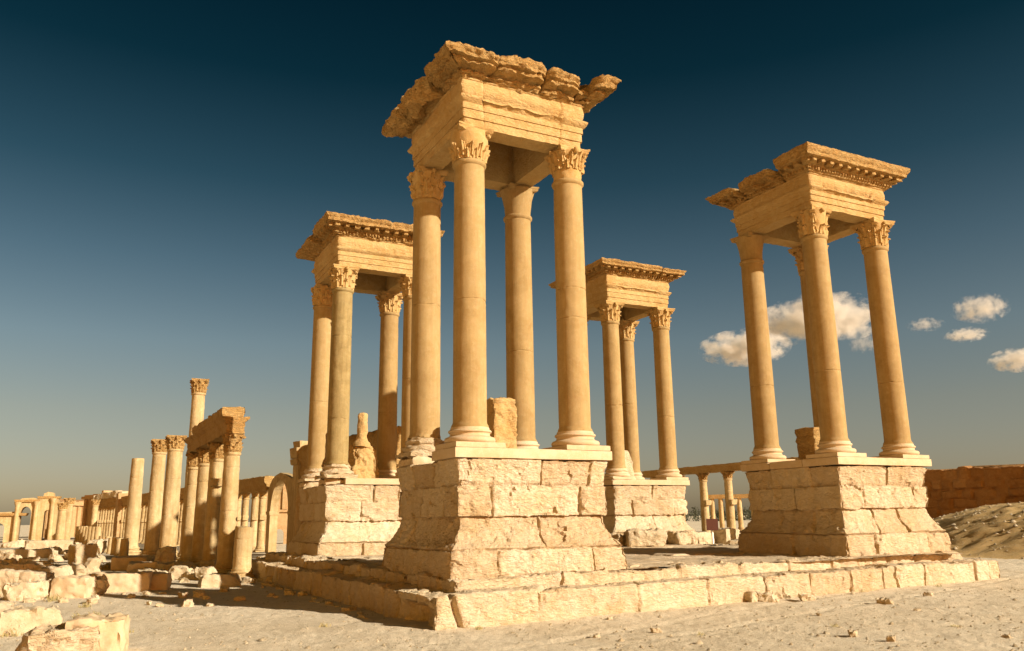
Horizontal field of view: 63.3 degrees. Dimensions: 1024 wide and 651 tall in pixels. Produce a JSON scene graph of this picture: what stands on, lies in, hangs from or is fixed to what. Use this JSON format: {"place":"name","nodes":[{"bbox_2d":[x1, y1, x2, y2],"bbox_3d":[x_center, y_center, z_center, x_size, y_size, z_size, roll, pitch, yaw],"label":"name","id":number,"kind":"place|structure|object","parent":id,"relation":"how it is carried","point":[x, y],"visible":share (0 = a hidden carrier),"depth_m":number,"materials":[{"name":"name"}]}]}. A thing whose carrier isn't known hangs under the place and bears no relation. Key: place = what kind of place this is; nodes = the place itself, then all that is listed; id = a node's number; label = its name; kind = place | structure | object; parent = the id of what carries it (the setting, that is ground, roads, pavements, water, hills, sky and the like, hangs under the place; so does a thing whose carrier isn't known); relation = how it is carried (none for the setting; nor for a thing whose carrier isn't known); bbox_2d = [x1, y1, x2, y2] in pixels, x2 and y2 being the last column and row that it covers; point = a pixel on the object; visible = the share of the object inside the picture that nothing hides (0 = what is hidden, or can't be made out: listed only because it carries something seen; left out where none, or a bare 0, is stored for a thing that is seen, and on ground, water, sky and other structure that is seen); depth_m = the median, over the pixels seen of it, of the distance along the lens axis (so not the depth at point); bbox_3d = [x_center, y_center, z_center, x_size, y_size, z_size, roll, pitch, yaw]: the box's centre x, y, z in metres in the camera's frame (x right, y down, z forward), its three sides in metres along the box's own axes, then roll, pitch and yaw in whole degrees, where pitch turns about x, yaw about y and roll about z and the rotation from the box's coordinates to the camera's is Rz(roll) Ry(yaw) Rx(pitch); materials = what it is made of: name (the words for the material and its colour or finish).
{"place":"outdoors","nodes":[
{"label":"outdoors","id":0,"kind":"place"},
{"bbox_2d":[258,484,287,543],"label":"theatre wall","id":1,"kind":"structure","parent":0,"point":[282,515],"depth_m":86.06,"materials":[{"name":"beige stone"}]},
{"bbox_2d":[290,441,307,540],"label":"stone pier","id":2,"kind":"structure","parent":0,"point":[295,463],"depth_m":58.80,"materials":[{"name":"stone"}]},
{"bbox_2d":[0,501,1023,650],"bbox_3d":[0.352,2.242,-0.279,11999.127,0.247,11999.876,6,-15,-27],"label":"ground","id":3,"kind":"structure","parent":0,"point":[259,615],"depth_m":18.15,"materials":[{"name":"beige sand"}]},
{"bbox_2d":[0,601,13,610],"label":"stone block","id":4,"kind":"object","parent":3,"relation":"on","point":[5,604],"depth_m":20.83,"materials":[{"name":"stone"}]},
{"bbox_2d":[0,551,13,559],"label":"stone block","id":5,"kind":"object","parent":3,"relation":"on","point":[5,555],"depth_m":55.03,"materials":[{"name":"stone"}]},
{"bbox_2d":[0,541,18,547],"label":"stone block","id":6,"kind":"object","parent":3,"relation":"on","point":[11,544],"depth_m":86.59,"materials":[{"name":"stone"}]},
{"bbox_2d":[0,562,42,570],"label":"stone block","id":7,"kind":"object","parent":3,"relation":"on","point":[26,566],"depth_m":32.97,"materials":[{"name":"stone"}]},
{"bbox_2d":[2,579,51,600],"bbox_3d":[-15.121,8.346,26.014,1.473,0.749,1.083,8,-15,-32],"label":"stone block","id":8,"kind":"object","parent":3,"relation":"on","point":[36,590],"depth_m":25.62,"materials":[{"name":"stone"}]},
{"bbox_2d":[0,548,53,557],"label":"stone block","id":9,"kind":"object","parent":3,"relation":"on","point":[40,553],"depth_m":57.84,"materials":[{"name":"stone"}]},
{"bbox_2d":[0,569,54,596],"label":"stone block","id":10,"kind":"object","parent":3,"relation":"on","point":[14,576],"depth_m":27.31,"materials":[{"name":"stone"}]},
{"bbox_2d":[0,492,61,542],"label":"monumental arch","id":11,"kind":"structure","parent":3,"relation":"on","point":[40,506],"depth_m":113.56,"materials":[{"name":"stone"}]},
{"bbox_2d":[0,605,62,636],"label":"stone block","id":12,"kind":"object","parent":3,"relation":"on","point":[21,619],"depth_m":17.90,"materials":[{"name":"stone"}]},
{"bbox_2d":[24,539,73,550],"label":"stone block","id":13,"kind":"object","parent":3,"relation":"on","point":[62,544],"depth_m":69.24,"materials":[{"name":"stone"}]},
{"bbox_2d":[44,502,62,539],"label":"temple wall","id":14,"kind":"structure","parent":3,"relation":"on","point":[47,522],"depth_m":128.11,"materials":[{"name":"beige stone"}]},
{"bbox_2d":[38,565,73,576],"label":"stone block","id":15,"kind":"object","parent":3,"relation":"on","point":[65,570],"depth_m":33.24,"materials":[{"name":"stone"}]},
{"bbox_2d":[49,554,63,561],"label":"stone block","id":16,"kind":"object","parent":3,"relation":"on","point":[57,558],"depth_m":52.99,"materials":[{"name":"stone"}]},
{"bbox_2d":[15,622,100,650],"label":"stone block","id":17,"kind":"object","parent":3,"relation":"on","point":[48,637],"depth_m":14.22,"materials":[{"name":"stone"}]},
{"bbox_2d":[55,502,69,539],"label":"standing column","id":18,"kind":"structure","parent":3,"relation":"on","point":[61,521],"depth_m":78.95,"materials":[{"name":"stone"}]},
{"bbox_2d":[43,499,83,537],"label":"temple wall","id":19,"kind":"structure","parent":3,"relation":"on","point":[77,514],"depth_m":151.45,"materials":[{"name":"beige stone"}]},
{"bbox_2d":[63,498,75,539],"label":"standing column","id":20,"kind":"structure","parent":3,"relation":"on","point":[69,518],"depth_m":81.00,"materials":[{"name":"stone"}]},
{"bbox_2d":[50,575,96,598],"bbox_3d":[-13.944,8.375,26.398,1.196,0.840,0.998,1,-13,-7],"label":"stone block","id":21,"kind":"object","parent":3,"relation":"on","point":[73,586],"depth_m":26.01,"materials":[{"name":"stone"}]},
{"bbox_2d":[69,562,87,575],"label":"stone block","id":22,"kind":"object","parent":3,"relation":"on","point":[79,569],"depth_m":35.20,"materials":[{"name":"stone"}]},
{"bbox_2d":[68,543,97,564],"bbox_3d":[-24.129,12.945,46.592,1.369,1.389,1.161,12,-18,-43],"label":"stone block","id":23,"kind":"object","parent":3,"relation":"on","point":[79,553],"depth_m":46.24,"materials":[{"name":"stone"}]},
{"bbox_2d":[86,596,97,604],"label":"stone block","id":24,"kind":"object","parent":3,"relation":"on","point":[91,600],"depth_m":24.27,"materials":[{"name":"stone"}]},
{"bbox_2d":[84,557,101,574],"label":"stone block","id":25,"kind":"object","parent":3,"relation":"on","point":[91,565],"depth_m":36.68,"materials":[{"name":"stone"}]},
{"bbox_2d":[90,500,100,526],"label":"standing column","id":26,"kind":"structure","parent":3,"relation":"on","point":[94,514],"depth_m":103.11,"materials":[{"name":"stone"}]},
{"bbox_2d":[81,491,111,525],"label":"temple wall","id":27,"kind":"structure","parent":3,"relation":"on","point":[87,511],"depth_m":129.88,"materials":[{"name":"beige stone"}]},
{"bbox_2d":[93,526,100,539],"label":"column stump","id":28,"kind":"object","parent":3,"relation":"on","point":[97,532],"visible":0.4,"depth_m":83.06,"materials":[{"name":"stone"}]},
{"bbox_2d":[87,538,107,553],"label":"stone block","id":29,"kind":"object","parent":3,"relation":"on","point":[102,545],"depth_m":65.67,"materials":[{"name":"stone"}]},
{"bbox_2d":[65,612,130,650],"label":"stone block","id":30,"kind":"object","parent":3,"relation":"on","point":[114,628],"depth_m":14.71,"materials":[{"name":"stone"}]},
{"bbox_2d":[92,574,109,594],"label":"stone block","id":31,"kind":"object","parent":3,"relation":"on","point":[100,585],"depth_m":26.81,"materials":[{"name":"stone"}]},
{"bbox_2d":[102,507,106,535],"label":"colonnade column","id":32,"kind":"structure","parent":3,"relation":"on","point":[104,522],"depth_m":118.30,"materials":[{"name":"stone"}]},
{"bbox_2d":[105,507,109,535],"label":"colonnade column","id":33,"kind":"structure","parent":3,"relation":"on","point":[107,521],"depth_m":116.70,"materials":[{"name":"stone"}]},
{"bbox_2d":[107,507,112,535],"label":"colonnade column","id":34,"kind":"structure","parent":3,"relation":"on","point":[110,520],"depth_m":115.08,"materials":[{"name":"stone"}]},
{"bbox_2d":[110,506,114,536],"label":"colonnade column","id":35,"kind":"structure","parent":3,"relation":"on","point":[112,523],"depth_m":113.47,"materials":[{"name":"stone"}]},
{"bbox_2d":[110,537,119,554],"bbox_3d":[-29.979,16.660,62.778,0.668,1.301,0.671,6,-15,-27],"label":"column stump","id":36,"kind":"object","parent":3,"relation":"on","point":[113,545],"visible":0.51,"depth_m":62.53,"materials":[{"name":"stone"}]},
{"bbox_2d":[114,538,123,555],"bbox_3d":[-28.346,15.993,59.986,0.683,1.295,0.679,6,-15,-27],"label":"column stump","id":37,"kind":"object","parent":3,"relation":"on","point":[117,546],"visible":0.57,"depth_m":59.73,"materials":[{"name":"stone"}]},
{"bbox_2d":[113,493,127,536],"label":"stone pier","id":38,"kind":"structure","parent":3,"relation":"on","point":[117,519],"depth_m":108.92,"materials":[{"name":"beige stone"}]},
{"bbox_2d":[89,571,152,592],"bbox_3d":[-13.410,8.853,28.423,1.986,0.817,1.004,4,-14,-18],"label":"stone block","id":39,"kind":"object","parent":3,"relation":"on","point":[132,581],"depth_m":28.13,"materials":[{"name":"stone"}]},
{"bbox_2d":[119,505,124,537],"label":"colonnade column","id":40,"kind":"structure","parent":3,"relation":"on","point":[122,519],"depth_m":108.62,"materials":[{"name":"stone"}]},
{"bbox_2d":[119,538,128,555],"bbox_3d":[-26.701,15.303,57.201,0.675,1.337,0.687,6,-15,-27],"label":"column stump","id":41,"kind":"object","parent":3,"relation":"on","point":[124,548],"visible":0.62,"depth_m":57.00,"materials":[{"name":"stone"}]},
{"bbox_2d":[110,555,146,570],"bbox_3d":[-19.601,12.198,42.475,1.756,0.806,1.629,6,-15,-27],"label":"stone block","id":42,"kind":"object","parent":3,"relation":"on","point":[119,563],"depth_m":41.72,"materials":[{"name":"stone"}]},
{"bbox_2d":[124,458,143,554],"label":"standing column","id":43,"kind":"structure","parent":3,"relation":"on","point":[132,520],"depth_m":62.16,"materials":[{"name":"stone"}]},
{"bbox_2d":[138,503,144,542],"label":"colonnade column","id":44,"kind":"structure","parent":3,"relation":"on","point":[141,522],"depth_m":98.98,"materials":[{"name":"stone"}]},
{"bbox_2d":[127,561,160,571],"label":"stone block","id":45,"kind":"object","parent":3,"relation":"on","point":[132,565],"depth_m":38.99,"materials":[{"name":"stone"}]},
{"bbox_2d":[141,503,147,543],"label":"colonnade column","id":46,"kind":"structure","parent":3,"relation":"on","point":[145,518],"depth_m":97.39,"materials":[{"name":"stone"}]},
{"bbox_2d":[139,439,166,555],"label":"standing column","id":47,"kind":"structure","parent":3,"relation":"on","point":[154,509],"depth_m":55.78,"materials":[{"name":"stone"}]},
{"bbox_2d":[150,571,171,589],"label":"stone block","id":48,"kind":"object","parent":3,"relation":"on","point":[161,581],"depth_m":29.07,"materials":[{"name":"stone"}]},
{"bbox_2d":[155,546,176,562],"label":"stone block","id":49,"kind":"object","parent":3,"relation":"on","point":[165,554],"depth_m":41.81,"materials":[{"name":"stone"}]},
{"bbox_2d":[154,435,186,560],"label":"standing column","id":50,"kind":"structure","parent":3,"relation":"on","point":[175,445],"depth_m":53.00,"materials":[{"name":"stone"}]},
{"bbox_2d":[156,561,193,570],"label":"stone block","id":51,"kind":"object","parent":3,"relation":"on","point":[166,566],"depth_m":38.43,"materials":[{"name":"stone"}]},
{"bbox_2d":[177,499,183,545],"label":"colonnade column","id":52,"kind":"structure","parent":3,"relation":"on","point":[180,522],"depth_m":84.50,"materials":[{"name":"stone"}]},
{"bbox_2d":[180,599,193,606],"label":"stone block","id":53,"kind":"object","parent":3,"relation":"on","point":[188,603],"depth_m":23.42,"materials":[{"name":"stone"}]},
{"bbox_2d":[177,452,198,561],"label":"standing column","id":54,"kind":"structure","parent":3,"relation":"on","point":[189,510],"depth_m":46.94,"materials":[{"name":"stone"}]},
{"bbox_2d":[185,569,198,579],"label":"stone block","id":55,"kind":"object","parent":3,"relation":"on","point":[190,575],"depth_m":33.78,"materials":[{"name":"stone"}]},
{"bbox_2d":[168,565,194,579],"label":"stone block","id":56,"kind":"object","parent":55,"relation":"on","point":[177,572],"depth_m":34.01,"materials":[{"name":"stone"}]},
{"bbox_2d":[176,378,209,560],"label":"standing column","id":57,"kind":"structure","parent":3,"relation":"on","point":[198,388],"depth_m":51.61,"materials":[{"name":"stone"}]},
{"bbox_2d":[189,448,209,562],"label":"standing column","id":58,"kind":"structure","parent":3,"relation":"on","point":[203,462],"depth_m":44.16,"materials":[{"name":"stone"}]},
{"bbox_2d":[193,589,205,597],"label":"stone block","id":59,"kind":"object","parent":3,"relation":"on","point":[199,593],"depth_m":26.17,"materials":[{"name":"stone"}]},
{"bbox_2d":[194,559,215,566],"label":"stone block","id":60,"kind":"structure","parent":3,"relation":"on","point":[212,563],"depth_m":39.82,"materials":[{"name":"stone"}]},
{"bbox_2d":[194,566,216,579],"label":"stone block","id":61,"kind":"object","parent":3,"relation":"on","point":[198,572],"depth_m":33.28,"materials":[{"name":"stone"}]},
{"bbox_2d":[201,442,223,560],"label":"standing column","id":62,"kind":"structure","parent":3,"relation":"on","point":[213,501],"depth_m":40.97,"materials":[{"name":"stone"}]},
{"bbox_2d":[197,573,241,587],"bbox_3d":[-10.674,9.396,30.360,1.596,0.707,0.900,8,-15,-32],"label":"stone block","id":63,"kind":"object","parent":3,"relation":"on","point":[211,580],"depth_m":30.04,"materials":[{"name":"stone"}]},
{"bbox_2d":[214,433,245,573],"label":"standing column","id":64,"kind":"structure","parent":3,"relation":"on","point":[232,446],"depth_m":37.07,"materials":[{"name":"stone"}]},
{"bbox_2d":[184,407,249,452],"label":"broken beam","id":65,"kind":"structure","parent":64,"relation":"on","point":[217,425],"depth_m":39.51,"materials":[{"name":"stone"}]},
{"bbox_2d":[237,494,241,525],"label":"colonnade column","id":66,"kind":"structure","parent":3,"relation":"on","point":[239,509],"depth_m":70.42,"materials":[{"name":"stone"}]},
{"bbox_2d":[230,526,256,578],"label":"standing column","id":67,"kind":"structure","parent":3,"relation":"on","point":[242,558],"depth_m":33.35,"materials":[{"name":"stone"}]},
{"bbox_2d":[241,493,250,526],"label":"colonnade column","id":68,"kind":"structure","parent":3,"relation":"on","point":[245,510],"depth_m":68.76,"materials":[{"name":"stone"}]},
{"bbox_2d":[121,475,274,504],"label":"colonnade lintel","id":69,"kind":"structure","parent":68,"relation":"on","point":[256,484],"depth_m":67.42,"materials":[{"name":"stone"}]},
{"bbox_2d":[241,576,255,583],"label":"stone block","id":70,"kind":"object","parent":3,"relation":"on","point":[246,580],"depth_m":31.43,"materials":[{"name":"stone"}]},
{"bbox_2d":[250,492,258,550],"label":"colonnade column","id":71,"kind":"structure","parent":3,"relation":"on","point":[254,511],"depth_m":66.64,"materials":[{"name":"stone"}]},
{"bbox_2d":[253,491,267,551],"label":"colonnade column","id":72,"kind":"structure","parent":3,"relation":"on","point":[260,546],"depth_m":65.07,"materials":[{"name":"stone"}]},
{"bbox_2d":[265,473,292,552],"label":"stone arch","id":73,"kind":"structure","parent":3,"relation":"on","point":[279,481],"depth_m":62.98,"materials":[{"name":"stone"}]},
{"bbox_2d":[1,562,958,637],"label":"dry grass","id":74,"kind":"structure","parent":3,"relation":"on","point":[106,567],"depth_m":23.47,"materials":[{"name":"beige plant"}]},
{"bbox_2d":[251,544,999,630],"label":"stepped platform","id":75,"kind":"structure","parent":3,"relation":"on","point":[665,577],"depth_m":22.37,"materials":[{"name":"stone"}]},
{"bbox_2d":[287,211,444,555],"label":"tetrapylon tower","id":76,"kind":"structure","parent":75,"relation":"on","point":[344,509],"depth_m":35.67,"materials":[{"name":"stone"}]},
{"bbox_2d":[348,412,378,477],"bbox_3d":[-6.462,5.275,35.965,1.360,3.001,0.966,6,-15,-27],"label":"broken statue","id":77,"kind":"object","parent":76,"relation":"on","point":[362,459],"visible":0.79,"depth_m":35.62,"materials":[{"name":"stone"}]},
{"bbox_2d":[382,40,626,580],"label":"tetrapylon tower","id":78,"kind":"structure","parent":75,"relation":"on","point":[477,500],"depth_m":23.21,"materials":[{"name":"stone"}]},
{"bbox_2d":[487,397,517,448],"bbox_3d":[-0.322,2.870,23.498,0.858,1.674,0.743,7,-15,-29],"label":"statue pedestal","id":79,"kind":"object","parent":78,"relation":"on","point":[501,418],"visible":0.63,"depth_m":23.27,"materials":[{"name":"stone"}]},
{"bbox_2d":[610,532,625,546],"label":"stone block","id":80,"kind":"object","parent":75,"relation":"on","point":[620,538],"depth_m":37.48,"materials":[{"name":"stone"}]},
{"bbox_2d":[548,257,697,543],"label":"tetrapylon tower","id":81,"kind":"structure","parent":75,"relation":"on","point":[622,297],"depth_m":42.40,"materials":[{"name":"stone"}]},
{"bbox_2d":[625,450,634,476],"bbox_3d":[5.719,7.198,42.524,0.877,1.654,0.875,8,-15,-32],"label":"statue pedestal","id":82,"kind":"object","parent":81,"relation":"on","point":[628,463],"visible":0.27,"depth_m":42.28,"materials":[{"name":"stone"}]},
{"bbox_2d":[623,528,667,546],"bbox_3d":[6.053,9.645,37.706,2.001,0.905,1.265,1,-13,-7],"label":"stone block","id":83,"kind":"object","parent":75,"relation":"on","point":[650,537],"depth_m":37.20,"materials":[{"name":"stone"}]},
{"bbox_2d":[667,530,698,544],"bbox_3d":[8.111,10.167,39.712,1.621,0.750,1.098,10,-17,-38],"label":"stone block","id":84,"kind":"object","parent":75,"relation":"on","point":[686,537],"depth_m":39.32,"materials":[{"name":"stone"}]},
{"bbox_2d":[705,142,952,556],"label":"tetrapylon tower","id":85,"kind":"structure","parent":75,"relation":"on","point":[835,494],"depth_m":29.99,"materials":[{"name":"stone"}]},
{"bbox_2d":[795,427,819,459],"bbox_3d":[12.147,4.728,32.515,1.936,1.482,1.061,6,-15,-27],"label":"statue pedestal","id":86,"kind":"object","parent":85,"relation":"on","point":[807,440],"visible":0.3,"depth_m":32.02,"materials":[{"name":"stone"}]},
{"bbox_2d":[696,473,711,531],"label":"colonnade column","id":87,"kind":"structure","parent":3,"relation":"on","point":[705,502],"depth_m":69.93,"materials":[{"name":"stone"}]},
{"bbox_2d":[697,531,714,543],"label":"stone block","id":88,"kind":"object","parent":3,"relation":"on","point":[704,537],"depth_m":64.36,"materials":[{"name":"stone"}]},
{"bbox_2d":[706,519,717,543],"bbox_3d":[10.726,11.367,44.304,0.620,2.050,0.191,-2,-13,7],"label":"information sign","id":89,"kind":"object","parent":3,"relation":"on","point":[711,524],"visible":0.74,"depth_m":44.37,"materials":[{"name":"red paint"}]},
{"bbox_2d":[710,499,715,518],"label":"colonnade column","id":90,"kind":"structure","parent":3,"relation":"on","point":[712,510],"depth_m":121.37,"materials":[{"name":"stone"}]},
{"bbox_2d":[708,494,748,498],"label":"colonnade lintel","id":91,"kind":"structure","parent":90,"relation":"on","point":[720,496],"depth_m":121.26,"materials":[{"name":"stone"}]},
{"bbox_2d":[685,506,751,520],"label":"palm grove","id":92,"kind":"object","parent":3,"relation":"on","point":[744,512],"visible":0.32,"depth_m":331.51,"materials":[{"name":"green plant"}]},
{"bbox_2d":[718,499,724,527],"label":"colonnade column","id":93,"kind":"structure","parent":3,"relation":"on","point":[721,514],"depth_m":120.98,"materials":[{"name":"stone"}]},
{"bbox_2d":[710,527,739,543],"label":"stone block","id":94,"kind":"object","parent":3,"relation":"on","point":[723,535],"depth_m":65.17,"materials":[{"name":"stone"}]},
{"bbox_2d":[720,471,736,528],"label":"colonnade column","id":95,"kind":"structure","parent":3,"relation":"on","point":[730,500],"depth_m":67.23,"materials":[{"name":"stone"}]},
{"bbox_2d":[642,457,798,477],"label":"colonnade lintel","id":96,"kind":"structure","parent":95,"relation":"on","point":[717,468],"depth_m":69.67,"materials":[{"name":"stone"}]},
{"bbox_2d":[737,498,743,530],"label":"colonnade column","id":97,"kind":"structure","parent":3,"relation":"on","point":[740,516],"depth_m":120.28,"materials":[{"name":"stone"}]},
{"bbox_2d":[744,591,757,601],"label":"stone block","id":98,"kind":"object","parent":3,"relation":"on","point":[750,596],"depth_m":22.08,"materials":[{"name":"stone"}]},
{"bbox_2d":[756,591,775,601],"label":"stone block","id":99,"kind":"object","parent":3,"relation":"on","point":[766,597],"depth_m":22.03,"materials":[{"name":"stone"}]},
{"bbox_2d":[798,593,815,600],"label":"stone block","id":100,"kind":"object","parent":3,"relation":"on","point":[804,597],"depth_m":22.11,"materials":[{"name":"stone"}]},
{"bbox_2d":[875,597,893,604],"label":"stone block","id":101,"kind":"object","parent":3,"relation":"on","point":[883,600],"depth_m":21.06,"materials":[{"name":"stone"}]},
{"bbox_2d":[924,464,1023,518],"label":"boundary wall","id":102,"kind":"structure","parent":3,"relation":"on","point":[958,489],"depth_m":63.28,"materials":[{"name":"brown stone"}]},
{"bbox_2d":[933,502,1023,558],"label":"dirt mound","id":103,"kind":"object","parent":3,"relation":"on","point":[975,545],"visible":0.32,"depth_m":45.38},
{"bbox_3d":[-14.042,13.136,57.589,1.357,5.454,1.321,6,-15,-27],"label":"standing column","id":104,"kind":"object","parent":3,"relation":"on","visible":0},
{"bbox_2d":[298,426,400,475],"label":"colonnade lintel","id":105,"kind":"structure","parent":104,"relation":"on","point":[371,439],"depth_m":50.27,"materials":[{"name":"stone"}]},
{"bbox_2d":[0,0,1023,524],"label":"sky","id":106,"kind":"structure","parent":0,"point":[166,166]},
{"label":"colonnade column","id":107,"kind":"object","parent":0,"visible":0},
{"bbox_2d":[91,497,115,507],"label":"colonnade lintel","id":108,"kind":"structure","parent":107,"relation":"on","point":[109,502],"depth_m":116.97,"materials":[{"name":"stone"}]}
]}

